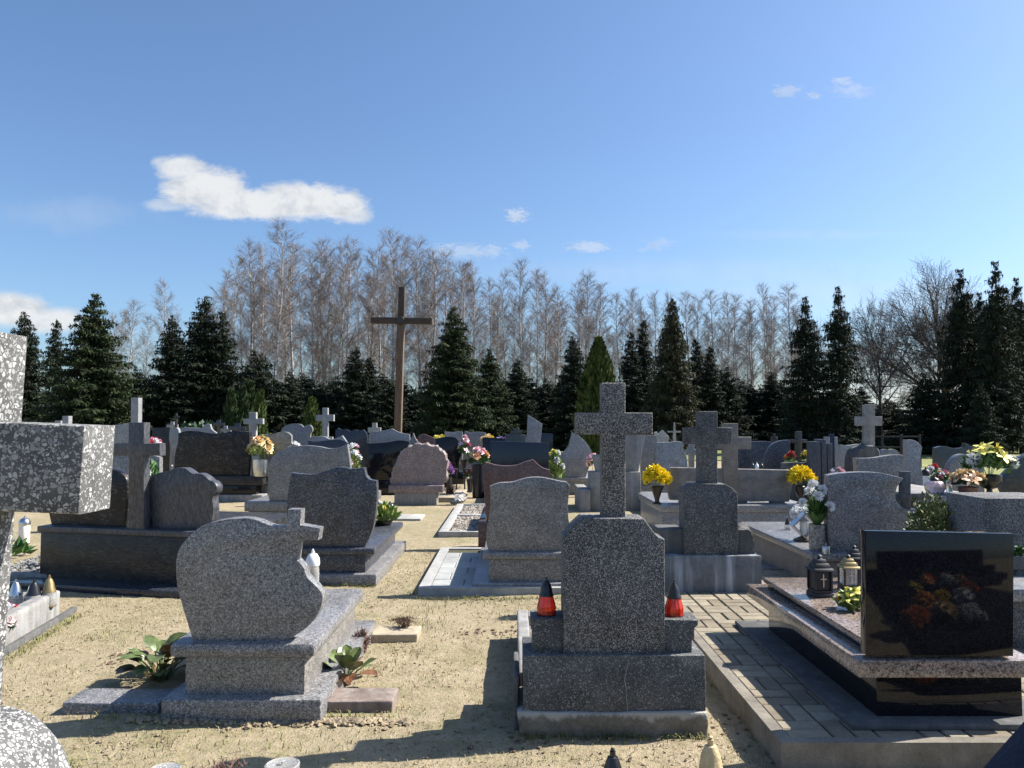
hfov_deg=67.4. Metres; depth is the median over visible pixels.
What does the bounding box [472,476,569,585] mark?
gravestone
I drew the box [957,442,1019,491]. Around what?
flower vase
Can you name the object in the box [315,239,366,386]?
birch tree
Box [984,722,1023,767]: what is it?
gravestone
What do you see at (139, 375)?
spruce tree
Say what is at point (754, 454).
gravestone
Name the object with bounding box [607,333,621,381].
birch tree
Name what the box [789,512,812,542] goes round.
diamond lantern
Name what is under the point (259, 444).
flower vase
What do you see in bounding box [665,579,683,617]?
grave lantern
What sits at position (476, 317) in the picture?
birch tree
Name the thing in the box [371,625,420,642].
stone block
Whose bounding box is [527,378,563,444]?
spruce tree
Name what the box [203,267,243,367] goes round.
birch tree
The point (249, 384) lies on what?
thuja tree
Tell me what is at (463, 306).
birch tree
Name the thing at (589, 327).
birch tree
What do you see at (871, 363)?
oak tree
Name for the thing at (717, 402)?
spruce tree
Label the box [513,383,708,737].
gravestone
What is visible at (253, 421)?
stone cross
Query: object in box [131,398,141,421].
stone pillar
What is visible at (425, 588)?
paved surround kerb
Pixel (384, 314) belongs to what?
birch tree
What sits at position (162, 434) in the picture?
gravestone
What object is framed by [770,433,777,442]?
stone cross
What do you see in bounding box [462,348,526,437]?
spruce tree
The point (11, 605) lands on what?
flower bunch
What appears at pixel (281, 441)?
gravestone
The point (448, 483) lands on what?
flower vase
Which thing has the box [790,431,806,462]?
stone cross
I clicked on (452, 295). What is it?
birch tree
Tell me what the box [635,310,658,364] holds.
birch tree
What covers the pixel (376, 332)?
birch tree
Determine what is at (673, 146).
sky
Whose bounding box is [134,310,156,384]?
birch tree
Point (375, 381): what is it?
spruce tree
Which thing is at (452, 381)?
spruce tree
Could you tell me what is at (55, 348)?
spruce tree
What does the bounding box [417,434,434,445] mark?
gravestone
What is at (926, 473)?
grave lantern
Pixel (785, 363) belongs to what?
birch tree
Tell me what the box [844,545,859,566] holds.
box lantern
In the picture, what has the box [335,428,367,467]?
gravestone
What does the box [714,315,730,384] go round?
birch tree
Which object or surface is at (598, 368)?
thuja tree
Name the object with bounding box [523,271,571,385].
birch tree
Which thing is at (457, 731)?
soil clods
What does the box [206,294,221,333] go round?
birch tree
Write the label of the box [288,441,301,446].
flower vase
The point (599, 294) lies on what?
birch tree
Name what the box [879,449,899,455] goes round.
gravestone
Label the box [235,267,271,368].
birch tree
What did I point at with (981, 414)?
spruce tree
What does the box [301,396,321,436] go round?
thuja tree
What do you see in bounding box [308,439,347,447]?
gravestone
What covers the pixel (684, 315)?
birch tree
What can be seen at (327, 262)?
birch tree
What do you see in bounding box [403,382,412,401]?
spruce tree
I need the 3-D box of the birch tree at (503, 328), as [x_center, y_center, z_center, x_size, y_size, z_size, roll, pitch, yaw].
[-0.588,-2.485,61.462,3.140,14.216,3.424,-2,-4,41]
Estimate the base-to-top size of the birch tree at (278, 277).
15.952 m
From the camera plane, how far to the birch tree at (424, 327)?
65.64 m
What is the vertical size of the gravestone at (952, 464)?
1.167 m
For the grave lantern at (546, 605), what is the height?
0.196 m
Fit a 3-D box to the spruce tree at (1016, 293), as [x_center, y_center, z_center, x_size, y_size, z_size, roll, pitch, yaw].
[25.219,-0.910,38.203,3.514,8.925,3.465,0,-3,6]
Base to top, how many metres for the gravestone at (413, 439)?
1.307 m
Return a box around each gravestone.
[0,332,114,767]
[9,422,287,597]
[112,456,162,472]
[114,424,128,442]
[152,427,171,471]
[161,508,375,723]
[169,427,180,468]
[174,431,267,501]
[180,424,216,432]
[244,444,380,512]
[259,432,292,492]
[281,424,313,444]
[287,467,405,585]
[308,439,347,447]
[309,436,346,440]
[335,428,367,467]
[366,440,409,494]
[369,429,409,442]
[388,442,449,505]
[410,433,418,445]
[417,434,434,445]
[435,437,467,483]
[445,431,462,468]
[461,431,485,468]
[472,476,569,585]
[478,459,549,546]
[483,437,504,463]
[491,441,548,468]
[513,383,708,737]
[526,415,541,441]
[540,433,552,454]
[552,433,591,494]
[575,435,644,511]
[638,423,808,529]
[640,435,656,491]
[641,441,687,492]
[653,411,761,593]
[654,430,668,441]
[735,529,1023,729]
[738,441,771,468]
[740,471,927,577]
[762,440,789,468]
[781,462,807,503]
[806,439,832,500]
[823,434,837,467]
[823,454,902,521]
[837,444,857,468]
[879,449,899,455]
[896,484,958,528]
[903,439,922,485]
[932,443,974,469]
[944,452,984,491]
[947,492,1023,547]
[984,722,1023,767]
[998,453,1023,492]
[1013,554,1023,575]
[1013,575,1023,648]
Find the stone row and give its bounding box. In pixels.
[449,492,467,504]
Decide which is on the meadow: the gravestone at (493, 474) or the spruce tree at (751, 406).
the spruce tree at (751, 406)
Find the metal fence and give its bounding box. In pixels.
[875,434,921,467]
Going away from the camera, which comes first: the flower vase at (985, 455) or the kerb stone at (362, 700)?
the kerb stone at (362, 700)
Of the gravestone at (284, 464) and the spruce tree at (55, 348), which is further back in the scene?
the spruce tree at (55, 348)
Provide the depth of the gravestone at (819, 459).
11.96 m
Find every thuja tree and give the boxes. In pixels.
[221,387,242,432]
[234,385,249,431]
[245,378,255,411]
[254,389,268,435]
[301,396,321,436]
[571,336,625,454]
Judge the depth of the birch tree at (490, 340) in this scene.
58.30 m
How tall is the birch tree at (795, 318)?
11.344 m
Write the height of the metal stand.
0.530 m
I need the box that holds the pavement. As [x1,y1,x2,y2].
[665,570,1023,736]
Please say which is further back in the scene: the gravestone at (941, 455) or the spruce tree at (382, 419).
the spruce tree at (382, 419)
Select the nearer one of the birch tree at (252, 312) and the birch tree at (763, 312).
the birch tree at (252, 312)
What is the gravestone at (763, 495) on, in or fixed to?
on the ground at (441, 700)
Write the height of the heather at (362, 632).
0.184 m
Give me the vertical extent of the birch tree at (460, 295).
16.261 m
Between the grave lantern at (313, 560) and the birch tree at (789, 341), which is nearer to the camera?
the grave lantern at (313, 560)
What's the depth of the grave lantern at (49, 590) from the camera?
6.06 m
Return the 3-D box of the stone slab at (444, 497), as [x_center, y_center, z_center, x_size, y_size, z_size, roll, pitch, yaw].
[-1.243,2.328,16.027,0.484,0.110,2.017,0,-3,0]
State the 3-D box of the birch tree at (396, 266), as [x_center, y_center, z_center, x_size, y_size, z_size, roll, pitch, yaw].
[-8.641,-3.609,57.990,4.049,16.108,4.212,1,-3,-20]
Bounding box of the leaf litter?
[97,595,751,753]
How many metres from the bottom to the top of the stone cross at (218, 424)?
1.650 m
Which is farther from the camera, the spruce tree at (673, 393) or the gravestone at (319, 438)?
the spruce tree at (673, 393)
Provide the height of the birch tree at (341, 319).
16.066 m
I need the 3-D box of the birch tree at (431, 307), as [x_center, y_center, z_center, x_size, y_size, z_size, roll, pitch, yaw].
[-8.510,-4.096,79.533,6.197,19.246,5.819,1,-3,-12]
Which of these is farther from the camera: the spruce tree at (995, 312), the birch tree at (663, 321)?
the birch tree at (663, 321)
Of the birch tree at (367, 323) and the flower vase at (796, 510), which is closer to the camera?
the flower vase at (796, 510)
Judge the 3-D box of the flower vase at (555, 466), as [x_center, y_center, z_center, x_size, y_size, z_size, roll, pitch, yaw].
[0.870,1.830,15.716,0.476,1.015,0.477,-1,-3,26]
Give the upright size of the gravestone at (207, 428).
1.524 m
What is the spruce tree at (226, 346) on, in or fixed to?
on the meadow
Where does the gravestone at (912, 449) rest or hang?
on the ground at (441, 700)
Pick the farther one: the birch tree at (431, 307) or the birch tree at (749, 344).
the birch tree at (431, 307)
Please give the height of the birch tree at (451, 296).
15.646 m
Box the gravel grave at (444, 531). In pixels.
[438,504,484,537]
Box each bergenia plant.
[114,632,186,681]
[323,645,377,684]
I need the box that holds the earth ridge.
[125,714,410,730]
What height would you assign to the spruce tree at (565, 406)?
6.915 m
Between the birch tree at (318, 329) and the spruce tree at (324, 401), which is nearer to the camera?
the spruce tree at (324, 401)
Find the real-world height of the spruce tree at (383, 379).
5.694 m
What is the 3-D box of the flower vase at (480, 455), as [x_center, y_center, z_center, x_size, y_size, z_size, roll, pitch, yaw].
[-0.701,1.820,15.932,0.494,1.055,0.508,-1,-3,25]
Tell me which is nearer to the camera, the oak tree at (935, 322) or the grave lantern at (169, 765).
the grave lantern at (169, 765)
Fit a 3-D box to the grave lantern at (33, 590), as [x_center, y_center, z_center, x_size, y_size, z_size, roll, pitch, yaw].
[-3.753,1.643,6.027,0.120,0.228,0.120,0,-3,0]
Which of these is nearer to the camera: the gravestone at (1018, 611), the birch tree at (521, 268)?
the gravestone at (1018, 611)
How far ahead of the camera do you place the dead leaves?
5.62 m
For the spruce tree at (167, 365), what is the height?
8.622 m
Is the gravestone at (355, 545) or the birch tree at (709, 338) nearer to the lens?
the gravestone at (355, 545)
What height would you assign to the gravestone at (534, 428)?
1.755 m
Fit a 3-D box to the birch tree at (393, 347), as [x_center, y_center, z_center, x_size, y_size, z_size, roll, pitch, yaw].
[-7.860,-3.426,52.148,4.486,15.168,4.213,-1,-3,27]
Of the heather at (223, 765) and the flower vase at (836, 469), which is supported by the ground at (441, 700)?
the heather at (223, 765)
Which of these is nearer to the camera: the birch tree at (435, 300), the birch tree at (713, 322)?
the birch tree at (435, 300)
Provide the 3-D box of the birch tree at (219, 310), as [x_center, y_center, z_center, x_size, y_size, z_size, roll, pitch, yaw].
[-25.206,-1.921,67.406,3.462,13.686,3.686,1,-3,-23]
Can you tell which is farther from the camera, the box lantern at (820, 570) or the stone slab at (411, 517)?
the stone slab at (411, 517)
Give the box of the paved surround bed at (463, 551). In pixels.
[448,550,480,585]
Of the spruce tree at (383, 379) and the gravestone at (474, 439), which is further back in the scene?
the spruce tree at (383, 379)
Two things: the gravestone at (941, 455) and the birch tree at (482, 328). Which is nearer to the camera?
the gravestone at (941, 455)
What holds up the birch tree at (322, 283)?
on the meadow
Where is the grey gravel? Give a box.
[10,555,39,580]
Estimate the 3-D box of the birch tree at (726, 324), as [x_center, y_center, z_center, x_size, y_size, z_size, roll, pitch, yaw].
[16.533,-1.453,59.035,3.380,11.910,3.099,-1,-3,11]
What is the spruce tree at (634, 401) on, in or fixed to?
on the meadow
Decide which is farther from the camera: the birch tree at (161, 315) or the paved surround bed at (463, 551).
the birch tree at (161, 315)
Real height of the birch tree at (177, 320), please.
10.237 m
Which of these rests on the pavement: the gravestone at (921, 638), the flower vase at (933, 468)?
the gravestone at (921, 638)
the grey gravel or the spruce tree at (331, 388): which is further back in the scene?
the spruce tree at (331, 388)
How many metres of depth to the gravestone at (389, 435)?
20.95 m
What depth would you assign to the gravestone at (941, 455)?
14.46 m
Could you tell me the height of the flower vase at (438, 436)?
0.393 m
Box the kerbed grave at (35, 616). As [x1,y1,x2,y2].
[4,590,76,656]
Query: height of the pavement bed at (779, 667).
0.168 m
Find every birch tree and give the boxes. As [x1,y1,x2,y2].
[103,312,126,377]
[112,309,136,372]
[116,298,152,376]
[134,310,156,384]
[145,277,182,378]
[166,312,183,347]
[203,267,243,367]
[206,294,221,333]
[214,289,240,364]
[215,257,249,372]
[216,237,280,370]
[229,268,259,371]
[235,239,286,374]
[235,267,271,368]
[236,212,313,381]
[244,273,284,372]
[259,265,293,381]
[261,242,323,383]
[267,279,302,382]
[270,253,301,381]
[286,273,315,390]
[288,235,345,389]
[288,249,337,388]
[296,272,340,388]
[304,246,356,383]
[306,272,349,384]
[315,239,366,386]
[321,234,374,381]
[325,262,356,383]
[344,252,376,367]
[349,249,390,375]
[350,270,382,375]
[352,241,394,382]
[356,275,387,363]
[361,254,406,374]
[365,225,417,382]
[371,234,417,384]
[373,261,422,383]
[376,270,411,385]
[387,233,442,391]
[404,252,439,391]
[405,245,464,384]
[406,271,442,390]
[408,257,448,378]
[423,248,471,358]
[437,260,481,371]
[439,268,471,342]
[450,260,486,367]
[461,259,495,375]
[462,272,494,374]
[471,278,510,380]
[478,316,493,374]
[479,294,511,374]
[483,293,514,379]
[487,268,522,384]
[496,257,546,383]
[502,303,524,375]
[510,294,536,379]
[515,262,558,387]
[518,312,541,387]
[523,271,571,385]
[530,300,559,416]
[532,284,575,386]
[532,300,568,384]
[543,295,571,387]
[549,277,593,367]
[565,268,612,369]
[566,296,597,370]
[578,280,619,373]
[582,294,609,351]
[582,314,605,356]
[597,291,630,385]
[602,323,616,380]
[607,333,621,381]
[613,285,650,382]
[613,306,639,380]
[622,297,658,376]
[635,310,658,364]
[643,288,668,380]
[654,291,685,374]
[654,306,667,345]
[675,290,701,383]
[682,291,720,384]
[699,288,732,389]
[700,316,719,356]
[702,334,716,369]
[710,289,743,382]
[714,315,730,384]
[715,291,752,385]
[723,326,745,385]
[726,297,766,397]
[732,311,764,388]
[739,310,769,390]
[750,282,780,390]
[753,295,784,387]
[757,309,777,379]
[759,317,786,388]
[768,283,810,385]
[775,314,795,395]
[777,304,810,382]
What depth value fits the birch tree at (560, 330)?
82.19 m
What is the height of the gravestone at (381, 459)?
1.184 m
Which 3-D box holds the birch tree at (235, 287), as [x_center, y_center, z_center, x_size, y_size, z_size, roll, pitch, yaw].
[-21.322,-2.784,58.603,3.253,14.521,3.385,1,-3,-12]
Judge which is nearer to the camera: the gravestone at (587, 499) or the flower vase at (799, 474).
the flower vase at (799, 474)
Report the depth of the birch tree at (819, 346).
55.90 m
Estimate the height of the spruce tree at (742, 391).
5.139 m
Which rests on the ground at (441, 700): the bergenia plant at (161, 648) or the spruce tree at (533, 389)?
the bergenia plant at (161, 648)
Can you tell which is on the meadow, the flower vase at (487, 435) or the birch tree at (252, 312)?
the birch tree at (252, 312)
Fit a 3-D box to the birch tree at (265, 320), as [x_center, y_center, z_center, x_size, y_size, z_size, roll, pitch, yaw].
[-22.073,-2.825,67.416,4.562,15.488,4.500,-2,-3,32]
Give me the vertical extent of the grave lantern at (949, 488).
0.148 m
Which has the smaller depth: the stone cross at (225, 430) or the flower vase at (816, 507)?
the flower vase at (816, 507)
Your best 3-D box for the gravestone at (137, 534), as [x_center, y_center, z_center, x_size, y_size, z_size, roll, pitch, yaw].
[-3.451,1.198,8.143,2.150,1.580,2.300,-1,-3,13]
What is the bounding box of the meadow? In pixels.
[560,424,1022,474]
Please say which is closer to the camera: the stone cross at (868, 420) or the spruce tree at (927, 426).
the stone cross at (868, 420)
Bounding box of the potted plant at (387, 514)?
[375,500,402,525]
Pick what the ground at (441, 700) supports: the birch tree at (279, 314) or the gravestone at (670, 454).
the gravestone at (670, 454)
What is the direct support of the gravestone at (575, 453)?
on the ground at (441, 700)
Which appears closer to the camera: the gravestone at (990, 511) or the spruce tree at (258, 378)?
the gravestone at (990, 511)
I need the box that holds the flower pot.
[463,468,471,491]
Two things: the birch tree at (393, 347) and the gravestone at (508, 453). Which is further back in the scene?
the birch tree at (393, 347)
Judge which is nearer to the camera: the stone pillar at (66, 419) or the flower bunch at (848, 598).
the flower bunch at (848, 598)
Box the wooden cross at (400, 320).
[371,287,432,432]
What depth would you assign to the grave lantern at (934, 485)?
7.21 m
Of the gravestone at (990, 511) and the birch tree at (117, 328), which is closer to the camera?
the gravestone at (990, 511)
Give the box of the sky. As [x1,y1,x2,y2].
[0,0,1023,418]
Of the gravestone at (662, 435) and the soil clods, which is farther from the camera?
the gravestone at (662, 435)
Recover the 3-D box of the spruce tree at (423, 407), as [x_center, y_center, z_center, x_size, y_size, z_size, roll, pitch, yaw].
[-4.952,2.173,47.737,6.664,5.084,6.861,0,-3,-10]
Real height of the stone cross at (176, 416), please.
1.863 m
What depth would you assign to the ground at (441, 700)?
4.42 m
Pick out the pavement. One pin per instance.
(773, 689)
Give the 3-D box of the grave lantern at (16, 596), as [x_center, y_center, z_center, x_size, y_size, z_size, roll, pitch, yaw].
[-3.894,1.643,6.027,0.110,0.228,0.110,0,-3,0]
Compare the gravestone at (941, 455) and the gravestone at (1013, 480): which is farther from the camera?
the gravestone at (941, 455)
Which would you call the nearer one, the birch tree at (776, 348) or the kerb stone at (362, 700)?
the kerb stone at (362, 700)
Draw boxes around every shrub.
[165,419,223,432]
[903,486,954,530]
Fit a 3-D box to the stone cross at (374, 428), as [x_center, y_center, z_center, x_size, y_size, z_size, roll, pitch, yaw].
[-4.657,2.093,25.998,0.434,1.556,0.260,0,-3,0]
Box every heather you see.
[191,753,247,767]
[350,626,375,652]
[445,484,460,493]
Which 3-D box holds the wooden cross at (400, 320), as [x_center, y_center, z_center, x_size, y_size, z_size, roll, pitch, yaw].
[-3.936,-0.217,27.017,2.190,6.435,0.302,1,-3,4]
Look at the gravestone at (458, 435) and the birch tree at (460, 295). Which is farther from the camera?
the birch tree at (460, 295)
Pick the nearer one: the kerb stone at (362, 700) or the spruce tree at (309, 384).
the kerb stone at (362, 700)
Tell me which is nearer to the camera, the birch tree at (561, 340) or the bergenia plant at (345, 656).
the bergenia plant at (345, 656)
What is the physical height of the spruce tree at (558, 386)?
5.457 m
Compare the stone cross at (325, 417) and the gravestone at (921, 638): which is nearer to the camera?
the gravestone at (921, 638)
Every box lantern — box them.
[805,554,834,597]
[836,554,859,590]
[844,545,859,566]
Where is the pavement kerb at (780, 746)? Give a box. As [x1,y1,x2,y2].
[665,568,1009,767]
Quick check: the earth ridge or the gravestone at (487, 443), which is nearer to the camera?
the earth ridge
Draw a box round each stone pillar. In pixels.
[62,416,71,423]
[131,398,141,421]
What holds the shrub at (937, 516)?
on the ground at (441, 700)
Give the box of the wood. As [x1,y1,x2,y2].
[37,382,959,428]
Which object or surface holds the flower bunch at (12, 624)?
on the kerbed grave at (35, 616)
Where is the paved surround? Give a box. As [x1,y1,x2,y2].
[431,553,479,585]
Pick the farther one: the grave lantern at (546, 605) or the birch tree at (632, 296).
the birch tree at (632, 296)
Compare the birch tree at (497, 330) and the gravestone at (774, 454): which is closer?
the gravestone at (774, 454)
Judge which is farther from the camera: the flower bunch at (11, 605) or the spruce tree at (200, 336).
the spruce tree at (200, 336)
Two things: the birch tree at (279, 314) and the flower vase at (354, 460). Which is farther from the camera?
the birch tree at (279, 314)
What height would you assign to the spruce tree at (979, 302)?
8.346 m
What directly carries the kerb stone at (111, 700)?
on the ground at (441, 700)
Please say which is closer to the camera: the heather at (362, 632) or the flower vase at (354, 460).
the heather at (362, 632)
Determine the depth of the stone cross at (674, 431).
19.96 m
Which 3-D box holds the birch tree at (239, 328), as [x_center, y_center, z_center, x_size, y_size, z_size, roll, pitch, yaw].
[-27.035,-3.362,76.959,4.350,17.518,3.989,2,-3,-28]
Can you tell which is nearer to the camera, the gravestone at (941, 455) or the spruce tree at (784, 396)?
the gravestone at (941, 455)
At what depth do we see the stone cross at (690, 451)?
15.15 m
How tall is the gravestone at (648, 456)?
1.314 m
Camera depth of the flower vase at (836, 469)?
11.91 m
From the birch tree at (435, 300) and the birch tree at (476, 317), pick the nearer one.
the birch tree at (435, 300)
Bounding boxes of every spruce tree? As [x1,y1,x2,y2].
[10,312,56,422]
[22,292,152,437]
[35,319,72,418]
[115,381,166,434]
[117,366,154,425]
[138,315,204,435]
[152,296,238,427]
[192,311,244,427]
[212,348,301,434]
[268,371,319,432]
[269,378,293,425]
[291,372,325,399]
[296,383,342,438]
[319,375,347,431]
[329,346,383,440]
[347,358,386,431]
[356,379,422,441]
[373,373,404,405]
[402,389,426,435]
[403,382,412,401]
[405,306,497,438]
[406,380,440,425]
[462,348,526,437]
[500,358,547,435]
[519,377,547,411]
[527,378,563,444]
[542,336,587,450]
[551,383,566,401]
[617,332,650,412]
[626,318,668,429]
[638,298,705,451]
[687,338,706,417]
[695,346,733,426]
[709,366,763,449]
[735,384,774,440]
[736,380,758,400]
[751,372,791,440]
[758,384,797,439]
[766,296,847,449]
[768,393,804,450]
[804,286,881,448]
[843,386,891,450]
[851,397,903,445]
[875,398,917,445]
[880,373,966,454]
[921,268,1017,453]
[955,383,1010,453]
[959,261,1023,453]
[960,292,1020,451]
[995,276,1023,452]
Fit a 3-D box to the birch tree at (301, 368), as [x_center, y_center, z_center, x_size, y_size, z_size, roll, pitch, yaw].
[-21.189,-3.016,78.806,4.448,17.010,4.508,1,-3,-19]
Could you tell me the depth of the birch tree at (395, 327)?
68.18 m
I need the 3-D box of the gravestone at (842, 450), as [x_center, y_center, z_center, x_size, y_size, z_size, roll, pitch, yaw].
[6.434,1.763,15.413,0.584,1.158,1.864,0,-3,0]
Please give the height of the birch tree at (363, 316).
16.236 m
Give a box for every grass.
[2,582,774,767]
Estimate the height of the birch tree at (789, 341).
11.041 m
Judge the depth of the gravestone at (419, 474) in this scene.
14.53 m
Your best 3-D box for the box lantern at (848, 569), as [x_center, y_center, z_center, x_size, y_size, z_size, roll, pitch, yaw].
[2.127,1.188,4.852,0.112,0.220,0.112,0,-3,0]
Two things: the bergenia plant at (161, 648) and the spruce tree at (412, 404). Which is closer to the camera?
the bergenia plant at (161, 648)
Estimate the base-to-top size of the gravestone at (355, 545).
1.146 m
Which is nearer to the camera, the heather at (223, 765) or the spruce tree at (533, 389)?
the heather at (223, 765)
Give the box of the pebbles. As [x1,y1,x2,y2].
[449,505,484,530]
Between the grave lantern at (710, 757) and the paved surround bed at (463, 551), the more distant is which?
the paved surround bed at (463, 551)
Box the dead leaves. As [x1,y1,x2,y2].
[388,615,416,626]
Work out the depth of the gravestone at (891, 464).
9.96 m
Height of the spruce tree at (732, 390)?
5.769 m
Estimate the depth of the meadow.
31.50 m
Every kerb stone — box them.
[10,572,45,580]
[62,688,174,714]
[328,687,398,712]
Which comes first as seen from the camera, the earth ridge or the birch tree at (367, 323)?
the earth ridge
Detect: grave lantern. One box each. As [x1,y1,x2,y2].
[8,579,23,604]
[18,516,30,543]
[25,579,41,600]
[42,575,56,607]
[151,762,181,767]
[264,757,299,767]
[306,549,319,580]
[537,577,555,616]
[604,747,621,767]
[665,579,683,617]
[699,735,722,767]
[784,517,790,529]
[822,543,829,553]
[922,467,930,485]
[924,475,945,493]
[946,481,952,492]
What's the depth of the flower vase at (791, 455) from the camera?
12.53 m
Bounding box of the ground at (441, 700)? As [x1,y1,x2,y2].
[1,460,998,767]
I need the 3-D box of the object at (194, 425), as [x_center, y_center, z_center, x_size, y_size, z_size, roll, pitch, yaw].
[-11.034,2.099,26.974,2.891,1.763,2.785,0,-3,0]
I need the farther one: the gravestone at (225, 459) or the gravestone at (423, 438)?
the gravestone at (423, 438)
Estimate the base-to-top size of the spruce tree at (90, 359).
8.597 m
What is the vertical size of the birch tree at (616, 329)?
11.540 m
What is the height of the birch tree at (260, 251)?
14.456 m
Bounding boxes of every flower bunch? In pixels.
[8,602,17,609]
[8,616,17,628]
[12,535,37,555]
[831,586,859,612]
[1013,543,1023,555]
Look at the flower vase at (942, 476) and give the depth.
8.52 m
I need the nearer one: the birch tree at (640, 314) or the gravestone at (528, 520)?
the gravestone at (528, 520)
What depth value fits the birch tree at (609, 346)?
68.41 m
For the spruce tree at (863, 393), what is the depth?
41.65 m
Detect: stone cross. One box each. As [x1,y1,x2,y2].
[167,422,174,464]
[173,413,179,427]
[213,420,224,432]
[221,426,231,432]
[229,423,245,430]
[243,412,263,469]
[316,408,334,438]
[368,423,380,442]
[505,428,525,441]
[667,422,680,440]
[685,444,695,467]
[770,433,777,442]
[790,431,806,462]
[842,404,881,471]
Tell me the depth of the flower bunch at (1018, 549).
5.29 m
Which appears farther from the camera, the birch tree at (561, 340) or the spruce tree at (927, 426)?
the birch tree at (561, 340)
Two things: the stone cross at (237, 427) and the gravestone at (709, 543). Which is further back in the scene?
the stone cross at (237, 427)
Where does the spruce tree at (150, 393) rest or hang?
on the meadow
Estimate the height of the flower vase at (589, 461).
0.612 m
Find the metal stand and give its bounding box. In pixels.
[449,468,470,492]
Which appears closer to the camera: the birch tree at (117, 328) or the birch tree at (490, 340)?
the birch tree at (490, 340)
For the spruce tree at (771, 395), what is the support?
on the meadow
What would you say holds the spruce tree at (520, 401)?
on the meadow
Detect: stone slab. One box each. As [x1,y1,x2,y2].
[395,514,424,520]
[439,489,466,501]
[480,507,485,519]
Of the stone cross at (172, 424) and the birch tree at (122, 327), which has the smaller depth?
the stone cross at (172, 424)
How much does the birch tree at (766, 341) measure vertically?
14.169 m
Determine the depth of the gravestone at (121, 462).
11.16 m
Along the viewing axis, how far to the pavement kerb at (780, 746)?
3.42 m
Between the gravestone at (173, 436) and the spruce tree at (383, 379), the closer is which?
the gravestone at (173, 436)
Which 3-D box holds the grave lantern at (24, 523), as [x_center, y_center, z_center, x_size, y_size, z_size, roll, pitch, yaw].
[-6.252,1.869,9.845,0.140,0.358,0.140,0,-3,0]
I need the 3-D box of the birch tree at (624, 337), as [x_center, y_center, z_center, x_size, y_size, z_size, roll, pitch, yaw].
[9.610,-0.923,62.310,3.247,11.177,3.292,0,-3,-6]
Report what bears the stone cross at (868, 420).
on the ground at (441, 700)
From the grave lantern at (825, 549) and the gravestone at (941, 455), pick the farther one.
the gravestone at (941, 455)
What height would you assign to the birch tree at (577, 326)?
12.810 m
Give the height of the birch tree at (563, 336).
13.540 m
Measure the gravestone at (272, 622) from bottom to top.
1.112 m
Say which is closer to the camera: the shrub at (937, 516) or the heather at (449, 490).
the shrub at (937, 516)
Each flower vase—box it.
[150,437,161,442]
[150,459,159,476]
[245,434,275,475]
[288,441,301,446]
[349,443,361,467]
[434,434,444,438]
[444,462,454,487]
[457,435,470,473]
[467,446,490,497]
[480,433,493,446]
[549,449,565,479]
[585,453,595,469]
[641,463,672,503]
[784,450,796,462]
[786,464,818,503]
[789,505,807,521]
[798,479,834,551]
[800,450,806,461]
[830,466,845,472]
[922,463,941,474]
[928,470,950,484]
[946,468,988,491]
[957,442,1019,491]
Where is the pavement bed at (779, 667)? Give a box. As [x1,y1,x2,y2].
[688,595,938,736]
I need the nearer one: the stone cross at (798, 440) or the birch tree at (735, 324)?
the stone cross at (798, 440)
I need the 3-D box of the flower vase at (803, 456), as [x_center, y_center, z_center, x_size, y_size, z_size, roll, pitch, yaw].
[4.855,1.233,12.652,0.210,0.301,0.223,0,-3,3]
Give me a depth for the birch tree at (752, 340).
72.05 m
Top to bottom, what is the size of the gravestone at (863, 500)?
1.150 m
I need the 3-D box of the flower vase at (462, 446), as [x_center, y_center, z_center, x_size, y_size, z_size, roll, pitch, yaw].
[-1.151,1.698,18.541,0.352,0.960,0.358,3,-4,-45]
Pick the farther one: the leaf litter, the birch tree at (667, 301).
the birch tree at (667, 301)
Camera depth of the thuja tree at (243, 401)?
28.33 m
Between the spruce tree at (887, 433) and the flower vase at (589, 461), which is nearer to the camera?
the flower vase at (589, 461)
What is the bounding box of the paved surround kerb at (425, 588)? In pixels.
[418,547,560,595]
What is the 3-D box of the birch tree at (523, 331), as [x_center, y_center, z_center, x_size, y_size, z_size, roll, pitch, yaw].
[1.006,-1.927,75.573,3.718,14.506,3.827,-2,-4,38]
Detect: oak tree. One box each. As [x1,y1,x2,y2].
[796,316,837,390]
[821,291,943,441]
[851,254,1023,429]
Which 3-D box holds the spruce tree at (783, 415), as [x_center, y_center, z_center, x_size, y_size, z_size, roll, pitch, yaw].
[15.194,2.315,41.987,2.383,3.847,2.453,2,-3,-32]
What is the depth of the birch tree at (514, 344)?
80.21 m
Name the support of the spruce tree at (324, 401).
on the meadow
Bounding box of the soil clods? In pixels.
[1,553,774,767]
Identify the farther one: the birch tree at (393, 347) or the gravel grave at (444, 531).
the birch tree at (393, 347)
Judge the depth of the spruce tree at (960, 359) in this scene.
35.89 m
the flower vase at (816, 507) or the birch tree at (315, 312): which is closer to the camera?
the flower vase at (816, 507)
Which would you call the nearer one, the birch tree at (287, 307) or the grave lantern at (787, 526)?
the grave lantern at (787, 526)
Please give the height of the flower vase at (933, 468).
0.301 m

